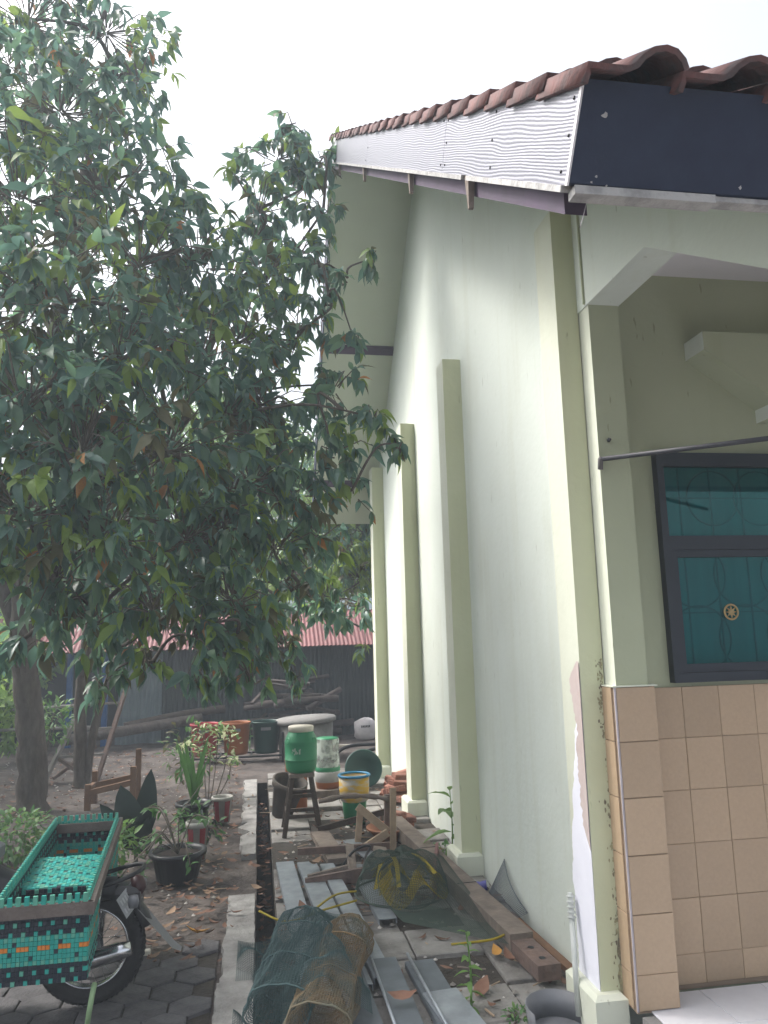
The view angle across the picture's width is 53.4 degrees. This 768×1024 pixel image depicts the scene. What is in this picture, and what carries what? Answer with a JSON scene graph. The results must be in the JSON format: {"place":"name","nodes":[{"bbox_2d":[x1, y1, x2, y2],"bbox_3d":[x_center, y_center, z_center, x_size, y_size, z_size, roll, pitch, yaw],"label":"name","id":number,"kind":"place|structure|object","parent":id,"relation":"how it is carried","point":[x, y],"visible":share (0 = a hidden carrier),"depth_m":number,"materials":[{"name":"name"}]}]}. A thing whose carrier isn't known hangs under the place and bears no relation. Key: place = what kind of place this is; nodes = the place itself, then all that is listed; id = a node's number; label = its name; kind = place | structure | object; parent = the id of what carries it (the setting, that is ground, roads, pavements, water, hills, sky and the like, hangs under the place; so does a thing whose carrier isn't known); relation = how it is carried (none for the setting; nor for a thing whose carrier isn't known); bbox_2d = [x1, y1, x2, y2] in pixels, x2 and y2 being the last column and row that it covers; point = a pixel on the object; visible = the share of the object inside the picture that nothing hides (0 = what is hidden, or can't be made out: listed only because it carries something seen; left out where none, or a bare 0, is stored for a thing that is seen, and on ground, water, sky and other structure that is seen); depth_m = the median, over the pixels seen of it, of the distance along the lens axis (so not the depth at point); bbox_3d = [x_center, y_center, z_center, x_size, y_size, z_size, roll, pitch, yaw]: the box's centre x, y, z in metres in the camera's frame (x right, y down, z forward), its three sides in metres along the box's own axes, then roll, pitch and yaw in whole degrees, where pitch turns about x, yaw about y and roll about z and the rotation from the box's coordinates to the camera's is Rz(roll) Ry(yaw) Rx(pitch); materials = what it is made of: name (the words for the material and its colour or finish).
{"place":"outdoors","nodes":[
{"label":"outdoors","id":0,"kind":"place"},
{"bbox_2d":[0,736,374,1023],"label":"ground","id":1,"kind":"structure","parent":0,"point":[243,877],"depth_m":5.54,"materials":[{"name":"concrete"}]},
{"bbox_2d":[0,500,70,758],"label":"background tree","id":2,"kind":"object","parent":1,"relation":"on","point":[7,706],"visible":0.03,"depth_m":11.72,"materials":[{"name":"green plant"}]},
{"bbox_2d":[7,398,190,601],"bbox_3d":[-7.377,0.900,19.189,6.403,8.317,5.161,0,-9,-9],"label":"background tree","id":3,"kind":"object","parent":1,"relation":"on","point":[111,589],"visible":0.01,"depth_m":18.29,"materials":[{"name":"green plant"}]},
{"bbox_2d":[0,939,219,1023],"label":"paver area","id":4,"kind":"object","parent":1,"relation":"attached to","point":[168,987],"visible":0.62,"depth_m":3.84,"materials":[{"name":"concrete"}]},
{"bbox_2d":[0,841,181,1005],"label":"motorcycle","id":5,"kind":"object","parent":4,"relation":"on","point":[123,904],"visible":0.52,"depth_m":3.80,"materials":[{"name":"rubber"}]},
{"bbox_2d":[0,812,122,987],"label":"woven basket","id":6,"kind":"object","parent":5,"relation":"on","point":[49,936],"visible":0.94,"depth_m":3.18,"materials":[{"name":"teal plastic"}]},
{"bbox_2d":[85,982,96,1023],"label":"green stick","id":7,"kind":"object","parent":4,"relation":"on","point":[90,1003],"visible":1,"depth_m":3.11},
{"bbox_2d":[0,780,238,944],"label":"dirt yard","id":8,"kind":"structure","parent":1,"relation":"attached to","point":[157,906],"depth_m":6.86,"materials":[{"name":"soil"}]},
{"bbox_2d":[0,805,63,869],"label":"herb bush","id":9,"kind":"object","parent":8,"relation":"on","point":[15,859],"visible":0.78,"depth_m":6.24,"materials":[{"name":"green plant"}]},
{"bbox_2d":[84,748,141,810],"bbox_3d":[-3.002,2.967,8.486,0.541,0.580,0.400,0,-9,-9],"label":"wooden chair","id":10,"kind":"object","parent":8,"relation":"on","point":[96,787],"visible":0.89,"depth_m":8.37,"materials":[{"name":"orange wood"}]},
{"bbox_2d":[101,815,150,876],"bbox_3d":[-2.034,2.522,5.759,0.600,0.486,0.547,0,-9,-9],"label":"light green plant","id":11,"kind":"object","parent":8,"relation":"on","point":[122,860],"visible":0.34,"depth_m":5.78,"materials":[{"name":"green plant"}]},
{"bbox_2d":[100,769,156,861],"bbox_3d":[-2.095,2.508,6.263,0.445,0.720,0.219,0,-9,-9],"label":"dark leaf plant","id":12,"kind":"object","parent":8,"relation":"on","point":[128,805],"visible":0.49,"depth_m":6.26,"materials":[{"name":"green plant"}]},
{"bbox_2d":[0,0,276,817],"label":"garden tree","id":13,"kind":"object","parent":8,"relation":"on","point":[72,386],"visible":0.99,"depth_m":5.39,"materials":[{"name":"green plant"}]},
{"bbox_2d":[148,842,206,886],"bbox_3d":[-1.538,2.634,5.695,0.424,0.220,0.421,0,-9,-9],"label":"plant pot","id":14,"kind":"object","parent":8,"relation":"on","point":[169,864],"visible":0.88,"depth_m":5.57,"materials":[{"name":"black plastic"}]},
{"bbox_2d":[119,777,206,876],"bbox_3d":[-1.645,2.340,5.734,0.018,0.428,1.445,-3,-9,11],"label":"bare stick","id":15,"kind":"object","parent":14,"relation":"in","point":[142,852],"visible":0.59,"depth_m":5.58,"materials":[{"name":"wood"}]},
{"bbox_2d":[133,803,208,877],"bbox_3d":[-1.603,2.432,5.639,0.712,0.514,0.315,-7,-11,32],"label":"straggly plant","id":16,"kind":"object","parent":14,"relation":"in","point":[154,811],"visible":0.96,"depth_m":5.68,"materials":[{"name":"green plant"}]},
{"bbox_2d":[156,716,218,788],"bbox_3d":[-2.254,2.767,8.756,0.714,0.873,0.670,0,-9,-9],"label":"cream shrub","id":17,"kind":"object","parent":8,"relation":"on","point":[177,772],"visible":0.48,"depth_m":8.65,"materials":[{"name":"green plant"}]},
{"bbox_2d":[175,798,211,828],"bbox_3d":[-1.817,2.890,7.281,0.339,0.240,0.337,0,-9,-9],"label":"plant pot","id":18,"kind":"object","parent":8,"relation":"on","point":[193,808],"visible":0.5,"depth_m":7.19,"materials":[{"name":"black plastic"}]},
{"bbox_2d":[176,736,208,804],"bbox_3d":[-1.827,2.479,7.282,0.298,0.657,0.191,0,-9,-9],"label":"sword plant","id":19,"kind":"object","parent":18,"relation":"on","point":[193,780],"visible":0.88,"depth_m":7.30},
{"bbox_2d":[165,797,226,845],"bbox_3d":[-1.583,2.639,6.435,0.461,0.421,0.466,-8,-11,33],"label":"potted herb","id":20,"kind":"object","parent":8,"relation":"on","point":[217,836],"visible":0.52,"depth_m":6.42,"materials":[{"name":"green plant"}]},
{"bbox_2d":[185,819,208,860],"bbox_3d":[-1.525,2.681,6.234,0.191,0.300,0.189,0,-9,-9],"label":"plant pot","id":21,"kind":"object","parent":8,"relation":"on","point":[197,834],"visible":0.56,"depth_m":6.18,"materials":[{"name":"beige plastic"}]},
{"bbox_2d":[172,720,242,799],"bbox_3d":[-1.966,2.765,8.455,0.788,0.879,0.509,0,-9,-9],"label":"cream plant","id":22,"kind":"object","parent":8,"relation":"on","point":[217,731],"visible":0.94,"depth_m":8.50,"materials":[{"name":"green plant"}]},
{"bbox_2d":[211,794,232,823],"bbox_3d":[-1.593,2.923,7.517,0.212,0.240,0.210,0,-9,-9],"label":"plant pot","id":23,"kind":"object","parent":8,"relation":"on","point":[222,803],"visible":0.94,"depth_m":7.45,"materials":[{"name":"beige plastic"}]},
{"bbox_2d":[71,110,410,788],"bbox_3d":[-1.817,-0.416,7.874,3.582,7.069,5.367,0,-9,-9],"label":"slim garden tree","id":24,"kind":"object","parent":8,"relation":"on","point":[212,638],"visible":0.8,"depth_m":6.29,"materials":[{"name":"green plant"}]},
{"bbox_2d":[0,734,375,792],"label":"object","id":25,"kind":"object","parent":1,"relation":"attached to","point":[258,768],"visible":0.22,"depth_m":11.20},
{"bbox_2d":[10,691,73,752],"bbox_3d":[-4.416,2.810,10.122,0.912,0.866,0.932,0,-9,-9],"label":"shrub","id":26,"kind":"object","parent":25,"relation":"on","point":[63,711],"visible":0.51,"depth_m":10.11,"materials":[{"name":"green plant"}]},
{"bbox_2d":[48,678,128,780],"bbox_3d":[-3.945,2.950,10.373,0.571,1.299,1.272,-5,-10,20],"label":"wooden trestle","id":27,"kind":"object","parent":25,"relation":"on","point":[68,765],"visible":0.45,"depth_m":10.21,"materials":[{"name":"brown wood"}]},
{"bbox_2d":[65,713,202,745],"bbox_3d":[-4.252,3.715,13.055,2.250,0.411,0.292,1,-10,-17],"label":"fallen log","id":28,"kind":"object","parent":25,"relation":"on","point":[144,727],"visible":0.66,"depth_m":12.99,"materials":[{"name":"brown wood"}]},
{"bbox_2d":[123,705,225,725],"bbox_3d":[-3.657,3.602,13.389,1.725,0.352,0.178,1,-10,-14],"label":"fallen log","id":29,"kind":"object","parent":28,"relation":"on","point":[213,710],"visible":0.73,"depth_m":13.37,"materials":[{"name":"brown wood"}]},
{"bbox_2d":[0,599,374,747],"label":"corrugated shed","id":30,"kind":"structure","parent":25,"relation":"on","point":[331,656],"depth_m":14.09,"materials":[{"name":"blue paint"}]},
{"bbox_2d":[186,732,283,761],"bbox_3d":[-2.208,3.504,11.376,1.400,0.430,0.470,0,-9,-9],"label":"bin stand","id":31,"kind":"object","parent":25,"relation":"on","point":[251,752],"visible":0.55,"depth_m":11.23,"materials":[{"name":"black metal"}]},
{"bbox_2d":[190,722,218,756],"bbox_3d":[-2.660,3.370,11.325,0.436,0.460,0.434,0,-9,-9],"label":"waste bin","id":32,"kind":"object","parent":31,"relation":"on","point":[194,726],"visible":0.52,"depth_m":11.18,"materials":[{"name":"red plastic"}]},
{"bbox_2d":[221,720,250,755],"bbox_3d":[-2.206,3.370,11.399,0.436,0.460,0.434,0,-9,-9],"label":"waste bin","id":33,"kind":"object","parent":31,"relation":"on","point":[242,728],"visible":0.84,"depth_m":11.25,"materials":[{"name":"orange plastic"}]},
{"bbox_2d":[251,719,278,753],"bbox_3d":[-1.772,3.370,11.470,0.436,0.460,0.434,0,-9,-9],"label":"waste bin","id":34,"kind":"object","parent":31,"relation":"on","point":[265,735],"visible":0.91,"depth_m":11.31,"materials":[{"name":"grey plastic"}]},
{"bbox_2d":[0,745,544,1018],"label":"gravel","id":35,"kind":"structure","parent":25,"relation":"on","point":[452,983],"depth_m":6.16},
{"bbox_2d":[222,418,372,665],"bbox_3d":[-0.675,1.022,11.851,3.712,5.454,2.290,0,-9,-9],"label":"yard corner tree","id":36,"kind":"object","parent":25,"relation":"on","point":[348,576],"visible":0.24,"depth_m":11.36,"materials":[{"name":"green plant"}]},
{"bbox_2d":[276,714,335,760],"bbox_3d":[-1.180,3.403,11.561,0.919,0.614,0.920,0,-9,-9],"label":"well ring","id":37,"kind":"object","parent":25,"relation":"on","point":[322,724],"visible":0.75,"depth_m":11.32,"materials":[{"name":"concrete"}]},
{"bbox_2d":[331,742,375,760],"bbox_3d":[-0.190,3.504,11.184,1.172,0.249,0.072,0,-9,-7],"label":"bent pipe","id":38,"kind":"object","parent":25,"relation":"on","point":[341,749],"visible":0.56,"depth_m":11.15,"materials":[{"name":"black plastic"}]},
{"bbox_2d":[354,717,374,739],"bbox_3d":[-0.317,3.787,13.382,0.426,0.359,0.303,0,-9,-9],"label":"sack","id":39,"kind":"object","parent":25,"relation":"on","point":[364,728],"visible":0.94,"depth_m":13.27,"materials":[{"name":"white plastic"}]},
{"bbox_2d":[140,371,313,610],"bbox_3d":[-3.821,0.415,19.843,5.471,9.297,4.300,-4,-10,16],"label":"background tree","id":40,"kind":"object","parent":1,"relation":"on","point":[226,569],"visible":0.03,"depth_m":19.70,"materials":[{"name":"green plant"}]},
{"bbox_2d":[212,779,256,1023],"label":"kerb","id":41,"kind":"structure","parent":1,"relation":"on","point":[231,993],"depth_m":4.51,"materials":[{"name":"concrete"}]},
{"bbox_2d":[255,783,279,1023],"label":"drain channel","id":42,"kind":"object","parent":1,"relation":"in","point":[268,928],"visible":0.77,"depth_m":6.60,"materials":[{"name":"concrete"}]},
{"bbox_2d":[267,448,371,609],"bbox_3d":[-0.450,1.316,18.298,5.310,6.848,3.138,0,-9,-9],"label":"background tree","id":43,"kind":"object","parent":1,"relation":"on","point":[349,529],"visible":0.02,"depth_m":17.83,"materials":[{"name":"green plant"}]},
{"bbox_2d":[267,768,566,1023],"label":"walkway","id":44,"kind":"structure","parent":1,"relation":"attached to","point":[517,976],"depth_m":4.43,"materials":[{"name":"concrete"}]},
{"bbox_2d":[242,905,330,1023],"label":"fish trap","id":45,"kind":"object","parent":44,"relation":"on","point":[264,967],"visible":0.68,"depth_m":3.64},
{"bbox_2d":[232,907,372,1023],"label":"loose net","id":46,"kind":"object","parent":45,"relation":"on","point":[328,917],"visible":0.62,"depth_m":3.80,"materials":[{"name":"fabric"}]},
{"bbox_2d":[0,747,575,1023],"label":"leaf litter","id":47,"kind":"object","parent":44,"relation":"on","point":[261,888],"visible":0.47,"depth_m":5.73,"materials":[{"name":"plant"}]},
{"bbox_2d":[272,772,307,818],"bbox_3d":[-0.929,2.816,7.554,0.355,0.441,0.366,0,-9,-9],"label":"plant pot","id":48,"kind":"object","parent":44,"relation":"on","point":[280,782],"visible":0.66,"depth_m":7.50,"materials":[{"name":"plastic"}]},
{"bbox_2d":[285,764,306,811],"bbox_3d":[-0.906,2.821,7.903,0.240,0.530,0.238,0,-9,-9],"label":"orange tin","id":49,"kind":"object","parent":44,"relation":"on","point":[302,802],"visible":0.05,"depth_m":7.80,"materials":[{"name":"metal"}]},
{"bbox_2d":[281,771,321,838],"bbox_3d":[-0.761,2.677,7.047,0.370,0.541,0.365,0,-9,-9],"label":"wooden stool","id":50,"kind":"object","parent":44,"relation":"on","point":[291,793],"visible":0.92,"depth_m":6.95,"materials":[{"name":"brown wood"}]},
{"bbox_2d":[285,724,317,773],"bbox_3d":[-0.773,2.204,7.125,0.304,0.414,0.304,0,-9,-9],"label":"plastic barrel","id":51,"kind":"object","parent":50,"relation":"on","point":[301,757],"visible":1,"depth_m":7.01,"materials":[{"name":"plastic"}]},
{"bbox_2d":[276,861,331,995],"bbox_3d":[-0.540,2.539,4.805,0.135,0.038,2.291,0,-9,-12],"label":"steel channel","id":52,"kind":"object","parent":44,"relation":"on","point":[291,889],"visible":0.36,"depth_m":5.28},
{"bbox_2d":[315,785,339,797],"bbox_3d":[-0.599,3.124,8.570,0.380,0.070,0.340,0,-9,-9],"label":"wooden block","id":53,"kind":"object","parent":44,"relation":"on","point":[325,793],"depth_m":8.40,"materials":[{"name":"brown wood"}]},
{"bbox_2d":[314,770,340,789],"bbox_3d":[-0.632,3.003,8.585,0.300,0.175,0.298,0,-9,-9],"label":"paint tub","id":54,"kind":"object","parent":53,"relation":"on","point":[325,781],"visible":0.77,"depth_m":8.46,"materials":[{"name":"white plastic"}]},
{"bbox_2d":[315,736,339,772],"bbox_3d":[-0.639,2.735,8.629,0.282,0.367,0.280,0,-9,-9],"label":"cloudy jar","id":55,"kind":"object","parent":54,"relation":"on","point":[324,765],"visible":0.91,"depth_m":8.53,"materials":[{"name":"grey plastic"}]},
{"bbox_2d":[310,830,346,863],"bbox_3d":[-0.466,2.786,6.367,0.160,0.040,0.900,1,-10,-14],"label":"loose plank","id":56,"kind":"object","parent":44,"relation":"on","point":[322,838],"visible":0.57,"depth_m":6.38,"materials":[{"name":"brown wood"}]},
{"bbox_2d":[297,861,372,990],"bbox_3d":[-0.360,2.528,4.818,0.145,0.038,2.183,1,-10,-13],"label":"steel channel","id":57,"kind":"object","parent":44,"relation":"on","point":[318,893],"visible":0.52,"depth_m":5.14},
{"bbox_2d":[307,864,347,876],"bbox_3d":[-0.403,2.606,5.505,0.300,0.098,0.030,0,-9,-9],"label":"loose plank","id":58,"kind":"object","parent":57,"relation":"on","point":[340,868],"visible":0.5,"depth_m":5.50,"materials":[{"name":"brown wood"}]},
{"bbox_2d":[298,788,395,868],"bbox_3d":[-0.286,2.618,6.242,0.771,0.639,1.303,-2,-9,5],"label":"broken frame","id":59,"kind":"object","parent":44,"relation":"on","point":[388,812],"visible":0.93,"depth_m":6.31,"materials":[{"name":"brown wood"}]},
{"bbox_2d":[342,844,370,879],"bbox_3d":[-0.237,2.607,5.668,0.227,0.162,0.530,-3,-9,6],"label":"black strap","id":60,"kind":"object","parent":59,"relation":"on","point":[358,848],"visible":0.8,"depth_m":5.80,"materials":[{"name":"plastic"}]},
{"bbox_2d":[305,862,393,887],"bbox_3d":[-0.245,2.593,5.431,0.633,0.156,0.030,0,-9,-9],"label":"loose plank","id":61,"kind":"object","parent":44,"relation":"on","point":[350,876],"visible":0.57,"depth_m":5.41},
{"bbox_2d":[320,863,384,984],"bbox_3d":[-0.215,2.515,4.812,0.105,0.038,2.010,1,-10,-13],"label":"steel channel","id":62,"kind":"object","parent":44,"relation":"on","point":[335,886],"visible":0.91,"depth_m":4.85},
{"bbox_2d":[338,771,369,825],"bbox_3d":[-0.283,2.746,7.319,0.316,0.456,0.316,0,-9,-9],"label":"stained bucket","id":63,"kind":"object","parent":44,"relation":"on","point":[353,781],"visible":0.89,"depth_m":7.22,"materials":[{"name":"yellow plastic"}]},
{"bbox_2d":[331,948,382,1023],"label":"steel channel","id":64,"kind":"object","parent":44,"relation":"on","point":[364,1016],"visible":0.41,"depth_m":3.54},
{"bbox_2d":[283,913,373,1023],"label":"fish trap","id":65,"kind":"object","parent":64,"relation":"on","point":[339,999],"visible":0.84,"depth_m":3.48,"materials":[{"name":"fabric"}]},
{"bbox_2d":[343,839,373,857],"bbox_3d":[-0.197,2.717,6.175,0.120,0.050,0.387,3,-10,-27],"label":"metal offcut","id":66,"kind":"object","parent":44,"relation":"on","point":[360,853],"visible":0.36,"depth_m":6.09,"materials":[{"name":"metal"}]},
{"bbox_2d":[345,749,381,786],"bbox_3d":[-0.247,3.044,9.084,0.450,0.421,0.232,0,-9,-9],"label":"green basin","id":67,"kind":"object","parent":44,"relation":"on","point":[366,760],"visible":0.7,"depth_m":9.13,"materials":[{"name":"plastic"}]},
{"bbox_2d":[356,864,396,924],"bbox_3d":[-0.092,2.597,5.233,0.115,0.038,1.154,0,-9,-12],"label":"steel channel","id":68,"kind":"object","parent":44,"relation":"on","point":[379,913],"visible":0.45,"depth_m":4.92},
{"bbox_2d":[258,845,507,945],"bbox_3d":[-0.070,2.369,4.742,1.402,0.284,1.428,0,-9,-9],"label":"round net","id":69,"kind":"object","parent":44,"relation":"on","point":[401,876],"visible":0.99,"depth_m":4.91,"materials":[{"name":"fabric"}]},
{"bbox_2d":[366,821,399,841],"bbox_3d":[0.045,2.805,6.675,0.400,0.115,0.398,0,-9,-9],"label":"terracotta dish","id":70,"kind":"object","parent":44,"relation":"on","point":[372,829],"visible":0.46,"depth_m":6.58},
{"bbox_2d":[373,957,423,1023],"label":"steel channel","id":71,"kind":"object","parent":44,"relation":"on","point":[392,978],"visible":0.67,"depth_m":3.70,"materials":[{"name":"metal"}]},
{"bbox_2d":[367,949,396,1023],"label":"thin rod","id":72,"kind":"object","parent":71,"relation":"on","point":[383,992],"visible":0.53,"depth_m":3.65,"materials":[{"name":"metal"}]},
{"bbox_2d":[387,989,416,999],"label":"fallen leaf","id":73,"kind":"object","parent":71,"relation":"on","point":[402,994],"visible":1,"depth_m":3.54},
{"bbox_2d":[405,958,450,1023],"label":"steel channel","id":74,"kind":"object","parent":44,"relation":"on","point":[433,977],"visible":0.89,"depth_m":3.83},
{"bbox_2d":[406,952,447,1023],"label":"thin rod","id":75,"kind":"object","parent":74,"relation":"on","point":[427,990],"visible":1,"depth_m":3.64,"materials":[{"name":"metal"}]},
{"bbox_2d":[423,786,453,855],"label":"broad leaf weed","id":76,"kind":"object","parent":44,"relation":"on","point":[448,811],"visible":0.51,"depth_m":6.08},
{"bbox_2d":[423,987,485,1023],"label":"steel channel","id":77,"kind":"object","parent":44,"relation":"on","point":[455,1006],"visible":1,"depth_m":3.51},
{"bbox_2d":[454,930,486,1013],"bbox_3d":[0.403,2.191,3.625,0.152,0.394,0.138,-6,-10,25],"label":"sprout","id":78,"kind":"object","parent":44,"relation":"on","point":[470,966],"visible":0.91,"depth_m":3.62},
{"bbox_2d":[382,815,561,982],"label":"timber beam","id":79,"kind":"structure","parent":44,"relation":"on","point":[537,961],"depth_m":4.46,"materials":[{"name":"brown wood"}]},
{"bbox_2d":[473,975,488,995],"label":"fallen leaf","id":80,"kind":"object","parent":44,"relation":"on","point":[481,985],"visible":0.91,"depth_m":3.77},
{"bbox_2d":[489,859,527,917],"bbox_3d":[0.753,2.404,4.855,0.175,0.265,0.443,0,-9,-9],"label":"wire screen","id":81,"kind":"object","parent":44,"relation":"on","point":[493,889],"visible":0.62,"depth_m":4.89,"materials":[{"name":"metal"}]},
{"bbox_2d":[503,946,515,959],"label":"fallen leaf","id":82,"kind":"object","parent":44,"relation":"on","point":[508,954],"visible":1,"depth_m":4.10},
{"bbox_2d":[500,1001,527,1023],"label":"grassy weed","id":83,"kind":"object","parent":44,"relation":"on","point":[512,1015],"visible":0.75,"depth_m":3.51,"materials":[{"name":"green plant"}]},
{"bbox_2d":[511,911,571,972],"bbox_3d":[0.871,2.428,4.331,0.050,0.030,0.852,1,-10,-13],"label":"thin board","id":84,"kind":"object","parent":44,"relation":"on","point":[566,964],"visible":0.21,"depth_m":4.16,"materials":[{"name":"brown wood"}]},
{"bbox_2d":[525,892,581,1023],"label":"dustpan","id":85,"kind":"object","parent":44,"relation":"on","point":[552,1006],"visible":1,"depth_m":3.48,"materials":[{"name":"grey plastic"}]},
{"bbox_2d":[312,44,767,1023],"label":"house","id":86,"kind":"structure","parent":1,"relation":"on","point":[570,652],"depth_m":3.84,"materials":[{"name":"white paint"}]},
{"bbox_2d":[598,436,767,469],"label":"clothes rod","id":87,"kind":"object","parent":86,"relation":"attached to","point":[685,448],"visible":1,"depth_m":3.43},
{"bbox_2d":[651,452,767,682],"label":"window","id":88,"kind":"structure","parent":86,"relation":"in","point":[711,509],"depth_m":3.81,"materials":[{"name":"green glass"}]},
{"bbox_2d":[0,0,767,609],"label":"sky","id":89,"kind":"structure","parent":0,"point":[327,64],"materials":[{"name":"white"}]},
{"bbox_2d":[643,983,767,1023],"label":"porch floor","id":90,"kind":"structure","parent":0,"point":[744,1004],"depth_m":3.24,"materials":[{"name":"tile"}]},
{"label":"brick","id":91,"kind":"object","parent":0,"visible":0},
{"bbox_2d":[391,772,406,779],"bbox_3d":[0.192,2.821,8.170,0.200,0.050,0.100,10,-1,-24],"label":"brick","id":92,"kind":"object","parent":91,"relation":"on","point":[398,775],"visible":0.64,"depth_m":8.13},
{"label":"firewood piece","id":93,"kind":"object","parent":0,"visible":0},
{"bbox_2d":[333,718,354,726],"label":"firewood piece","id":94,"kind":"object","parent":93,"relation":"on","point":[346,722],"visible":0.43,"depth_m":13.63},
{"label":"firewood piece","id":95,"kind":"object","parent":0,"visible":0},
{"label":"firewood piece","id":96,"kind":"object","parent":95,"relation":"on","visible":0},
{"bbox_2d":[269,708,306,716],"bbox_3d":[-1.620,3.560,13.648,0.872,0.142,0.050,1,-10,-16],"label":"firewood piece","id":97,"kind":"object","parent":96,"relation":"on","point":[287,712],"visible":0.64,"depth_m":13.60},
{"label":"firewood piece","id":98,"kind":"object","parent":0,"visible":0},
{"bbox_2d":[319,709,339,713],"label":"firewood piece","id":99,"kind":"object","parent":98,"relation":"on","point":[337,711],"visible":0.36,"depth_m":13.51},
{"bbox_2d":[293,704,335,712],"bbox_3d":[-1.226,3.422,13.335,0.772,0.180,0.075,-3,-9,7],"label":"firewood piece","id":100,"kind":"object","parent":99,"relation":"on","point":[317,708],"visible":0.79,"depth_m":13.30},
{"bbox_2d":[243,702,292,710],"bbox_3d":[-2.010,3.361,13.259,0.847,0.153,0.092,0,-9,-7],"label":"firewood piece","id":101,"kind":"object","parent":100,"relation":"on","point":[248,707],"visible":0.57,"depth_m":13.19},
{"bbox_2d":[253,699,285,709],"bbox_3d":[-1.972,3.319,13.185,0.561,0.175,0.118,-1,-9,-4],"label":"firewood piece","id":102,"kind":"object","parent":101,"relation":"on","point":[265,704],"visible":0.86,"depth_m":13.13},
{"bbox_2d":[250,692,260,704],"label":"firewood piece","id":103,"kind":"object","parent":102,"relation":"on","point":[255,699],"visible":0.43,"depth_m":13.21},
{"bbox_2d":[257,680,304,691],"bbox_3d":[-1.802,3.047,13.378,0.867,0.228,0.083,-3,-9,10],"label":"firewood piece","id":104,"kind":"object","parent":103,"relation":"on","point":[281,686],"visible":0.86,"depth_m":13.35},
{"bbox_2d":[274,688,313,708],"bbox_3d":[-1.576,3.261,13.374,0.821,0.307,0.114,7,-13,-43],"label":"firewood piece","id":105,"kind":"object","parent":101,"relation":"on","point":[280,703],"visible":0.64,"depth_m":13.21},
{"bbox_2d":[293,695,338,703],"bbox_3d":[-1.186,3.272,13.320,0.792,0.145,0.115,-2,-9,1],"label":"firewood piece","id":106,"kind":"object","parent":100,"relation":"on","point":[324,698],"visible":0.93,"depth_m":13.27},
{"bbox_2d":[306,686,341,711],"bbox_3d":[-1.047,3.279,13.392,0.722,0.395,0.102,5,-12,-36],"label":"firewood piece","id":107,"kind":"object","parent":99,"relation":"on","point":[315,704],"visible":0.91,"depth_m":13.27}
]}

